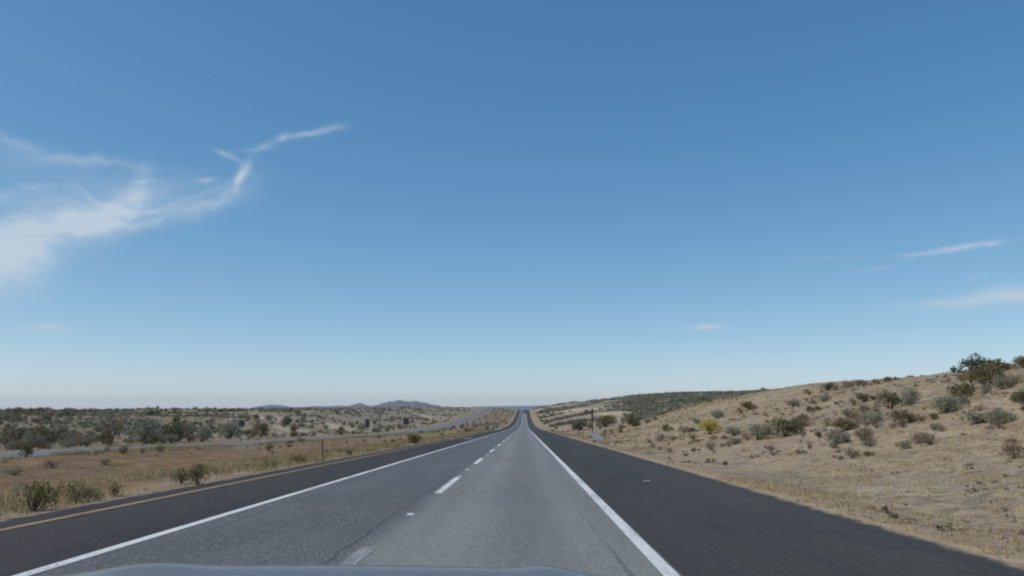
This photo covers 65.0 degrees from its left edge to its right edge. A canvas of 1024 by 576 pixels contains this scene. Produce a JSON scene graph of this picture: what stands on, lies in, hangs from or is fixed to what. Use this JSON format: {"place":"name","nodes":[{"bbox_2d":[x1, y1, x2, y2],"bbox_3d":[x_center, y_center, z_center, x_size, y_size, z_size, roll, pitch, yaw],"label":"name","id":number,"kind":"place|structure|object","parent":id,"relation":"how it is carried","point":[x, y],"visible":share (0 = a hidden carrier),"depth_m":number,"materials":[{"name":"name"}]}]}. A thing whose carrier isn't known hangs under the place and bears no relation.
{"place":"outdoors","nodes":[
{"label":"outdoors","id":0,"kind":"place"},
{"bbox_2d":[3,467,27,474],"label":"dry shrub","id":1,"kind":"object","parent":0,"point":[16,472],"visible":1,"depth_m":43.02,"materials":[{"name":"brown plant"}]},
{"bbox_2d":[0,408,492,457],"bbox_3d":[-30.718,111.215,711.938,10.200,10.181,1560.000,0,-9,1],"label":"opposite carriageway","id":2,"kind":"structure","parent":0,"point":[447,425],"depth_m":123.86,"materials":[{"name":"grey asphalt"}]},
{"bbox_2d":[0,410,519,575],"bbox_3d":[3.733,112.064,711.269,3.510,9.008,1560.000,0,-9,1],"label":"shoulder","id":3,"kind":"object","parent":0,"point":[28,547],"visible":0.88,"depth_m":15.65},
{"bbox_2d":[0,434,475,530],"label":"yellow edge line","id":4,"kind":"object","parent":3,"relation":"on","point":[172,495],"visible":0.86,"depth_m":17.90,"materials":[{"name":"paint"}]},
{"bbox_2d":[248,400,441,409],"bbox_3d":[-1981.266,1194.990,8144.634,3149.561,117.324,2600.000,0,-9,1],"label":"mountains","id":5,"kind":"structure","parent":0,"point":[399,403],"depth_m":7598.62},
{"bbox_2d":[12,410,681,575],"bbox_3d":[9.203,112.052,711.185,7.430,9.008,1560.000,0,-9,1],"label":"carriageway","id":6,"kind":"structure","parent":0,"point":[513,500],"depth_m":13.34,"materials":[{"name":"grey asphalt"}]},
{"bbox_2d":[13,413,519,575],"bbox_3d":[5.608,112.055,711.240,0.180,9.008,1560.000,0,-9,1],"label":"white edge line","id":7,"kind":"object","parent":6,"relation":"on","point":[54,565],"visible":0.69,"depth_m":12.54,"materials":[{"name":"paint"}]},
{"bbox_2d":[55,562,599,575],"bbox_3d":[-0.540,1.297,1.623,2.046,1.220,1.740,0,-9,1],"label":"car","id":8,"kind":"object","parent":6,"relation":"on","point":[166,569],"visible":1,"depth_m":2.22,"materials":[{"name":"blue paint"}]},
{"bbox_2d":[339,475,462,564],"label":"worn lane dashes","id":9,"kind":"object","parent":6,"relation":"on","point":[357,556],"visible":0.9,"depth_m":10.25,"materials":[{"name":"white paint"}]},
{"bbox_2d":[435,422,521,492],"bbox_3d":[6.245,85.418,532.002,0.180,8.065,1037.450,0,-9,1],"label":"lane dashes","id":10,"kind":"object","parent":6,"relation":"on","point":[447,485],"visible":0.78,"depth_m":23.60,"materials":[{"name":"white paint"}]},
{"bbox_2d":[526,417,679,575],"bbox_3d":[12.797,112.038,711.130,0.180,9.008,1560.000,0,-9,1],"label":"white edge line","id":11,"kind":"object","parent":6,"relation":"on","point":[660,564],"visible":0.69,"depth_m":12.56,"materials":[{"name":"paint"}]},
{"bbox_2d":[463,405,543,409],"bbox_3d":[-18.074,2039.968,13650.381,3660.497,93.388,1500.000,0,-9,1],"label":"mountains","id":12,"kind":"structure","parent":0,"point":[520,407],"depth_m":13300.31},
{"bbox_2d":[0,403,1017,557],"bbox_3d":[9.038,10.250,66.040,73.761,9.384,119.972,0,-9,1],"label":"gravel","id":13,"kind":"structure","parent":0,"point":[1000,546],"depth_m":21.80,"materials":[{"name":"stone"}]},
{"bbox_2d":[0,365,1023,565],"bbox_3d":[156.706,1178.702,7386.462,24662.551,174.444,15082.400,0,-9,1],"label":"ground","id":14,"kind":"structure","parent":0,"point":[140,462],"depth_m":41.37,"materials":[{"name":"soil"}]},
{"bbox_2d":[1,411,14,420],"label":"sagebrush","id":15,"kind":"object","parent":14,"relation":"on","point":[6,416],"visible":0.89,"depth_m":143.17,"materials":[{"name":"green plant"}]},
{"bbox_2d":[0,431,17,448],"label":"dry shrub","id":16,"kind":"object","parent":14,"relation":"on","point":[7,440],"visible":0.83,"depth_m":82.56,"materials":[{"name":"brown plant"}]},
{"bbox_2d":[4,442,16,449],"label":"sagebrush","id":17,"kind":"object","parent":14,"relation":"on","point":[12,444],"visible":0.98,"depth_m":78.99,"materials":[{"name":"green plant"}]},
{"bbox_2d":[0,424,30,442],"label":"creosote bush","id":18,"kind":"object","parent":14,"relation":"on","point":[20,430],"visible":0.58,"depth_m":89.02,"materials":[{"name":"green plant"}]},
{"bbox_2d":[18,443,33,456],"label":"creosote bush","id":19,"kind":"object","parent":14,"relation":"on","point":[26,449],"visible":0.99,"depth_m":58.33,"materials":[{"name":"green plant"}]},
{"bbox_2d":[15,436,36,449],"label":"dry shrub","id":20,"kind":"object","parent":14,"relation":"on","point":[28,441],"visible":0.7,"depth_m":80.90,"materials":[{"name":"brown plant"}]},
{"bbox_2d":[21,430,46,446],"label":"sagebrush","id":21,"kind":"object","parent":14,"relation":"on","point":[36,437],"visible":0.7,"depth_m":86.82,"materials":[{"name":"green plant"}]},
{"bbox_2d":[15,480,62,510],"bbox_3d":[-9.423,4.144,15.982,0.818,0.674,0.870,3,-9,-16],"label":"green weed","id":22,"kind":"object","parent":14,"relation":"on","point":[37,490],"visible":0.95,"depth_m":15.92,"materials":[{"name":"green plant"}]},
{"bbox_2d":[24,423,64,442],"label":"creosote bush","id":23,"kind":"object","parent":14,"relation":"on","point":[41,430],"visible":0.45,"depth_m":92.83,"materials":[{"name":"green plant"}]},
{"bbox_2d":[39,433,56,444],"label":"creosote bush","id":24,"kind":"object","parent":14,"relation":"on","point":[48,438],"visible":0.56,"depth_m":89.86,"materials":[{"name":"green plant"}]},
{"bbox_2d":[37,461,63,467],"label":"dry shrub","id":25,"kind":"object","parent":14,"relation":"on","point":[51,464],"visible":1,"depth_m":48.69,"materials":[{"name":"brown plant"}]},
{"bbox_2d":[55,410,65,416],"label":"sagebrush","id":26,"kind":"object","parent":14,"relation":"on","point":[58,413],"visible":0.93,"depth_m":184.21,"materials":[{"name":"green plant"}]},
{"bbox_2d":[55,427,73,436],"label":"creosote bush","id":27,"kind":"object","parent":14,"relation":"on","point":[60,429],"visible":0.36,"depth_m":109.14,"materials":[{"name":"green plant"}]},
{"bbox_2d":[58,431,75,445],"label":"sagebrush","id":28,"kind":"object","parent":14,"relation":"on","point":[67,435],"visible":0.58,"depth_m":96.35,"materials":[{"name":"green plant"}]},
{"bbox_2d":[61,440,73,446],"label":"sagebrush","id":29,"kind":"object","parent":14,"relation":"on","point":[68,443],"visible":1,"depth_m":89.52,"materials":[{"name":"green plant"}]},
{"bbox_2d":[54,481,101,501],"bbox_3d":[-9.602,4.525,17.793,0.866,0.509,0.805,0,-9,-2],"label":"green weed","id":30,"kind":"object","parent":14,"relation":"on","point":[79,492],"visible":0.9,"depth_m":17.74,"materials":[{"name":"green plant"}]},
{"bbox_2d":[68,432,96,441],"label":"dry shrub","id":31,"kind":"object","parent":14,"relation":"on","point":[76,435],"visible":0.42,"depth_m":102.81,"materials":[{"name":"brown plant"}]},
{"bbox_2d":[95,431,111,443],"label":"creosote bush","id":32,"kind":"object","parent":14,"relation":"on","point":[101,437],"visible":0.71,"depth_m":105.14,"materials":[{"name":"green plant"}]},
{"bbox_2d":[97,414,125,440],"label":"dry shrub","id":33,"kind":"object","parent":14,"relation":"on","point":[117,428],"visible":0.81,"depth_m":112.59,"materials":[{"name":"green plant"}]},
{"bbox_2d":[107,480,122,496],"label":"green weed","id":34,"kind":"object","parent":14,"relation":"on","point":[114,488],"visible":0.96,"depth_m":18.99,"materials":[{"name":"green plant"}]},
{"bbox_2d":[119,446,129,453],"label":"green weed","id":35,"kind":"object","parent":14,"relation":"on","point":[122,450],"visible":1,"depth_m":64.15,"materials":[{"name":"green plant"}]},
{"bbox_2d":[123,416,164,442],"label":"sagebrush","id":36,"kind":"object","parent":14,"relation":"on","point":[150,428],"visible":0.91,"depth_m":115.15,"materials":[{"name":"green plant"}]},
{"bbox_2d":[146,433,160,443],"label":"creosote bush","id":37,"kind":"object","parent":14,"relation":"on","point":[155,438],"visible":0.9,"depth_m":113.25,"materials":[{"name":"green plant"}]},
{"bbox_2d":[164,433,178,442],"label":"sagebrush","id":38,"kind":"object","parent":14,"relation":"on","point":[171,439],"visible":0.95,"depth_m":118.25,"materials":[{"name":"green plant"}]},
{"bbox_2d":[160,421,190,441],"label":"creosote bush","id":39,"kind":"object","parent":14,"relation":"on","point":[172,429],"visible":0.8,"depth_m":122.16,"materials":[{"name":"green plant"}]},
{"bbox_2d":[169,466,194,483],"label":"green weed","id":40,"kind":"object","parent":14,"relation":"on","point":[180,477],"visible":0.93,"depth_m":23.21,"materials":[{"name":"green plant"}]},
{"bbox_2d":[186,463,208,484],"bbox_3d":[-8.778,5.233,22.472,0.571,0.683,0.607,7,-11,-38],"label":"green weed","id":41,"kind":"object","parent":14,"relation":"on","point":[195,473],"visible":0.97,"depth_m":22.43,"materials":[{"name":"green plant"}]},
{"bbox_2d":[195,424,211,440],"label":"sagebrush","id":42,"kind":"object","parent":14,"relation":"on","point":[205,432],"visible":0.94,"depth_m":134.09,"materials":[{"name":"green plant"}]},
{"bbox_2d":[216,418,242,438],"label":"sagebrush","id":43,"kind":"object","parent":14,"relation":"on","point":[227,429],"visible":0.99,"depth_m":148.16,"materials":[{"name":"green plant"}]},
{"bbox_2d":[238,420,244,441],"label":"road sign","id":44,"kind":"object","parent":14,"relation":"on","point":[241,423],"visible":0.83,"depth_m":131.67,"materials":[{"name":"metal"}]},
{"bbox_2d":[251,421,270,436],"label":"creosote bush","id":45,"kind":"object","parent":14,"relation":"on","point":[265,427],"visible":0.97,"depth_m":166.50,"materials":[{"name":"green plant"}]},
{"bbox_2d":[280,415,290,427],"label":"creosote bush","id":46,"kind":"object","parent":14,"relation":"on","point":[286,421],"visible":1,"depth_m":235.12,"materials":[{"name":"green plant"}]},
{"bbox_2d":[289,454,306,461],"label":"green weed","id":47,"kind":"object","parent":14,"relation":"on","point":[300,457],"visible":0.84,"depth_m":36.18,"materials":[{"name":"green plant"}]},
{"bbox_2d":[407,434,422,443],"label":"olive shrub","id":48,"kind":"object","parent":14,"relation":"on","point":[413,438],"visible":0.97,"depth_m":72.07,"materials":[{"name":"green plant"}]},
{"bbox_2d":[0,371,966,452],"bbox_3d":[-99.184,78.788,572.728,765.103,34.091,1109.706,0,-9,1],"label":"scrub","id":49,"kind":"object","parent":14,"relation":"on","point":[651,399],"visible":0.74,"depth_m":449.83,"materials":[{"name":"green plant"}]},
{"bbox_2d":[570,419,591,429],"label":"creosote bush","id":50,"kind":"object","parent":14,"relation":"on","point":[579,424],"visible":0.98,"depth_m":214.51,"materials":[{"name":"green plant"}]},
{"bbox_2d":[589,433,603,439],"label":"drainage apron","id":51,"kind":"object","parent":14,"relation":"on","point":[597,437],"visible":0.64,"depth_m":111.33,"materials":[{"name":"concrete"}]},
{"bbox_2d":[595,414,617,426],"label":"olive shrub","id":52,"kind":"object","parent":14,"relation":"on","point":[608,419],"visible":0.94,"depth_m":215.74,"materials":[{"name":"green plant"}]},
{"bbox_2d":[626,415,639,426],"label":"creosote bush","id":53,"kind":"object","parent":14,"relation":"on","point":[631,420],"visible":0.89,"depth_m":138.91,"materials":[{"name":"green plant"}]},
{"bbox_2d":[653,433,664,441],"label":"dry shrub","id":54,"kind":"object","parent":14,"relation":"on","point":[662,437],"visible":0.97,"depth_m":75.91,"materials":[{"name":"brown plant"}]},
{"bbox_2d":[697,419,722,433],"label":"rabbitbrush","id":55,"kind":"object","parent":14,"relation":"on","point":[708,425],"visible":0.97,"depth_m":72.67,"materials":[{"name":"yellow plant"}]},
{"bbox_2d":[705,441,715,449],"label":"dry shrub","id":56,"kind":"object","parent":14,"relation":"on","point":[709,445],"visible":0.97,"depth_m":52.24,"materials":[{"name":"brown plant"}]},
{"bbox_2d":[710,409,723,417],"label":"sagebrush","id":57,"kind":"object","parent":14,"relation":"on","point":[716,413],"visible":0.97,"depth_m":98.49,"materials":[{"name":"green plant"}]},
{"bbox_2d":[724,426,744,435],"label":"sagebrush","id":58,"kind":"object","parent":14,"relation":"on","point":[736,431],"visible":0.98,"depth_m":64.89,"materials":[{"name":"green plant"}]},
{"bbox_2d":[726,437,742,443],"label":"sagebrush","id":59,"kind":"object","parent":14,"relation":"on","point":[732,441],"visible":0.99,"depth_m":53.84,"materials":[{"name":"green plant"}]},
{"bbox_2d":[739,400,754,409],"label":"olive shrub","id":60,"kind":"object","parent":14,"relation":"on","point":[746,405],"visible":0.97,"depth_m":97.02,"materials":[{"name":"green plant"}]},
{"bbox_2d":[745,423,771,439],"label":"sagebrush","id":61,"kind":"object","parent":14,"relation":"on","point":[755,431],"visible":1,"depth_m":53.57,"materials":[{"name":"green plant"}]},
{"bbox_2d":[764,416,806,436],"bbox_3d":[17.925,9.156,53.010,2.801,1.480,2.333,2,-9,-15],"label":"creosote bush","id":62,"kind":"object","parent":14,"relation":"on","point":[786,427],"visible":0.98,"depth_m":52.79,"materials":[{"name":"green plant"}]},
{"bbox_2d":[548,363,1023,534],"bbox_3d":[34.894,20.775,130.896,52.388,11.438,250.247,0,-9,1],"label":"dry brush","id":63,"kind":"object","parent":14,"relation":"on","point":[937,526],"visible":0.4,"depth_m":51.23,"materials":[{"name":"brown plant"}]},
{"bbox_2d":[787,398,799,406],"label":"sagebrush","id":64,"kind":"object","parent":14,"relation":"on","point":[793,402],"visible":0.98,"depth_m":83.34,"materials":[{"name":"green plant"}]},
{"bbox_2d":[791,413,809,425],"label":"olive shrub","id":65,"kind":"object","parent":14,"relation":"on","point":[801,415],"visible":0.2,"depth_m":59.06,"materials":[{"name":"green plant"}]},
{"bbox_2d":[792,417,818,426],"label":"dry shrub","id":66,"kind":"object","parent":14,"relation":"on","point":[802,420],"visible":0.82,"depth_m":57.47,"materials":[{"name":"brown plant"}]},
{"bbox_2d":[817,394,830,401],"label":"sagebrush","id":67,"kind":"object","parent":14,"relation":"on","point":[824,398],"visible":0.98,"depth_m":76.85,"materials":[{"name":"green plant"}]},
{"bbox_2d":[819,382,833,390],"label":"creosote bush","id":68,"kind":"object","parent":14,"relation":"on","point":[827,386],"visible":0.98,"depth_m":93.14,"materials":[{"name":"green plant"}]},
{"bbox_2d":[824,428,850,442],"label":"sagebrush","id":69,"kind":"object","parent":14,"relation":"on","point":[834,436],"visible":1,"depth_m":40.87,"materials":[{"name":"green plant"}]},
{"bbox_2d":[831,418,858,430],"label":"olive shrub","id":70,"kind":"object","parent":14,"relation":"on","point":[849,424],"visible":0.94,"depth_m":47.19,"materials":[{"name":"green plant"}]},
{"bbox_2d":[842,408,856,416],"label":"dry shrub","id":71,"kind":"object","parent":14,"relation":"on","point":[846,413],"visible":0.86,"depth_m":56.89,"materials":[{"name":"brown plant"}]},
{"bbox_2d":[849,398,859,405],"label":"dry shrub","id":72,"kind":"object","parent":14,"relation":"on","point":[852,401],"visible":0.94,"depth_m":64.73,"materials":[{"name":"brown plant"}]},
{"bbox_2d":[849,408,866,422],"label":"dry shrub","id":73,"kind":"object","parent":14,"relation":"on","point":[855,418],"visible":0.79,"depth_m":48.86,"materials":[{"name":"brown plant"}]},
{"bbox_2d":[852,423,872,439],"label":"dry shrub","id":74,"kind":"object","parent":14,"relation":"on","point":[861,434],"visible":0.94,"depth_m":40.48,"materials":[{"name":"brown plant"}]},
{"bbox_2d":[857,393,868,401],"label":"olive shrub","id":75,"kind":"object","parent":14,"relation":"on","point":[861,396],"visible":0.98,"depth_m":65.19,"materials":[{"name":"green plant"}]},
{"bbox_2d":[856,427,874,439],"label":"dry shrub","id":76,"kind":"object","parent":14,"relation":"on","point":[870,432],"visible":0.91,"depth_m":40.34,"materials":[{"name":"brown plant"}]},
{"bbox_2d":[860,436,878,446],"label":"dry shrub","id":77,"kind":"object","parent":14,"relation":"on","point":[869,441],"visible":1,"depth_m":38.04,"materials":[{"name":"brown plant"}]},
{"bbox_2d":[858,411,885,422],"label":"sagebrush","id":78,"kind":"object","parent":14,"relation":"on","point":[875,416],"visible":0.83,"depth_m":47.21,"materials":[{"name":"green plant"}]},
{"bbox_2d":[869,404,880,413],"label":"dry shrub","id":79,"kind":"object","parent":14,"relation":"on","point":[874,409],"visible":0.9,"depth_m":53.06,"materials":[{"name":"brown plant"}]},
{"bbox_2d":[869,418,883,427],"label":"dry shrub","id":80,"kind":"object","parent":14,"relation":"on","point":[874,424],"visible":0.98,"depth_m":44.19,"materials":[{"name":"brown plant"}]},
{"bbox_2d":[873,389,904,408],"bbox_3d":[25.777,7.619,55.030,2.151,1.479,1.792,-4,-10,26],"label":"creosote bush","id":81,"kind":"object","parent":14,"relation":"on","point":[893,398],"visible":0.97,"depth_m":54.84,"materials":[{"name":"green plant"}]},
{"bbox_2d":[884,409,918,422],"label":"olive shrub","id":82,"kind":"object","parent":14,"relation":"on","point":[897,415],"visible":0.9,"depth_m":43.05,"materials":[{"name":"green plant"}]},
{"bbox_2d":[894,418,909,427],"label":"dry shrub","id":83,"kind":"object","parent":14,"relation":"on","point":[900,421],"visible":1,"depth_m":41.80,"materials":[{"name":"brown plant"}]},
{"bbox_2d":[897,440,911,448],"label":"sagebrush","id":84,"kind":"object","parent":14,"relation":"on","point":[905,445],"visible":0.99,"depth_m":34.67,"materials":[{"name":"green plant"}]},
{"bbox_2d":[899,386,921,405],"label":"sagebrush","id":85,"kind":"object","parent":14,"relation":"on","point":[913,394],"visible":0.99,"depth_m":53.60,"materials":[{"name":"green plant"}]},
{"bbox_2d":[909,432,939,444],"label":"dry shrub","id":86,"kind":"object","parent":14,"relation":"on","point":[927,439],"visible":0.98,"depth_m":34.45,"materials":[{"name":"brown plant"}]},
{"bbox_2d":[930,395,962,412],"bbox_3d":[23.073,6.218,42.816,1.777,1.068,1.868,0,-9,-2],"label":"sagebrush","id":87,"kind":"object","parent":14,"relation":"on","point":[947,404],"visible":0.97,"depth_m":42.53,"materials":[{"name":"green plant"}]},
{"bbox_2d":[944,382,976,396],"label":"olive shrub","id":88,"kind":"object","parent":14,"relation":"on","point":[968,389],"visible":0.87,"depth_m":47.49,"materials":[{"name":"green plant"}]},
{"bbox_2d":[957,395,969,403],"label":"sagebrush","id":89,"kind":"object","parent":14,"relation":"on","point":[965,398],"visible":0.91,"depth_m":43.49,"materials":[{"name":"green plant"}]},
{"bbox_2d":[957,353,991,372],"bbox_3d":[37.000,6.144,64.219,2.563,1.934,2.769,-3,-9,21],"label":"juniper tree","id":90,"kind":"object","parent":14,"relation":"on","point":[972,363],"visible":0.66,"depth_m":63.92,"materials":[{"name":"green plant"}]},
{"bbox_2d":[962,411,994,423],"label":"sagebrush","id":91,"kind":"object","parent":14,"relation":"on","point":[976,418],"visible":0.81,"depth_m":36.92,"materials":[{"name":"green plant"}]},
{"bbox_2d":[959,362,1006,384],"bbox_3d":[29.773,5.551,51.139,2.176,1.636,2.938,5,-10,-30],"label":"olive shrub","id":92,"kind":"object","parent":14,"relation":"on","point":[979,374],"visible":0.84,"depth_m":50.83,"materials":[{"name":"green plant"}]},
{"bbox_2d":[978,383,992,393],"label":"sagebrush","id":93,"kind":"object","parent":14,"relation":"on","point":[985,388],"visible":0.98,"depth_m":45.83,"materials":[{"name":"green plant"}]},
{"bbox_2d":[990,418,1002,427],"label":"dry shrub","id":94,"kind":"object","parent":14,"relation":"on","point":[998,424],"visible":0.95,"depth_m":34.54,"materials":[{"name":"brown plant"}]},
{"bbox_2d":[983,358,1013,370],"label":"olive shrub","id":95,"kind":"object","parent":14,"relation":"on","point":[999,363],"visible":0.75,"depth_m":61.02,"materials":[{"name":"green plant"}]},
{"bbox_2d":[991,375,1011,388],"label":"sagebrush","id":96,"kind":"object","parent":14,"relation":"on","point":[1000,382],"visible":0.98,"depth_m":45.79,"materials":[{"name":"green plant"}]},
{"bbox_2d":[984,405,1019,423],"bbox_3d":[21.526,5.619,35.500,1.449,0.862,1.370,8,-12,-43],"label":"sagebrush","id":97,"kind":"object","parent":14,"relation":"on","point":[996,415],"visible":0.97,"depth_m":35.44,"materials":[{"name":"green plant"}]},
{"bbox_2d":[1003,371,1023,383],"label":"dry shrub","id":98,"kind":"object","parent":14,"relation":"on","point":[1016,379],"visible":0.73,"depth_m":46.89,"materials":[{"name":"brown plant"}]},
{"bbox_2d":[1010,388,1023,401],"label":"creosote bush","id":99,"kind":"object","parent":14,"relation":"on","point":[1020,395],"visible":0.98,"depth_m":39.51,"materials":[{"name":"green plant"}]},
{"bbox_2d":[1011,355,1023,365],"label":"dry shrub","id":100,"kind":"object","parent":14,"relation":"on","point":[1015,360],"visible":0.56,"depth_m":61.11,"materials":[{"name":"brown plant"}]},
{"bbox_2d":[1017,357,1023,368],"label":"creosote bush","id":101,"kind":"object","parent":14,"relation":"on","point":[1021,362],"visible":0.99,"depth_m":57.02,"materials":[{"name":"green plant"}]},
{"bbox_2d":[0,0,1023,409],"label":"sky","id":102,"kind":"structure","parent":0,"point":[229,204],"materials":[{"name":"blue"}]},
{"bbox_2d":[526,410,1023,575],"bbox_3d":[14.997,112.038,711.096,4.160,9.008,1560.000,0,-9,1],"label":"shoulder","id":103,"kind":"object","parent":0,"point":[682,522],"visible":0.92,"depth_m":12.61},
{"bbox_2d":[841,447,863,457],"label":"green weed","id":104,"kind":"object","parent":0,"point":[850,452],"visible":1,"depth_m":34.08,"materials":[{"name":"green plant"}]},
{"bbox_2d":[909,412,929,420],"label":"dry shrub","id":105,"kind":"object","parent":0,"point":[921,418],"visible":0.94,"depth_m":42.44,"materials":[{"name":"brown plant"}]},
{"bbox_2d":[1001,438,1023,458],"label":"tumbleweed","id":106,"kind":"object","parent":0,"point":[1009,449],"visible":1,"depth_m":25.27,"materials":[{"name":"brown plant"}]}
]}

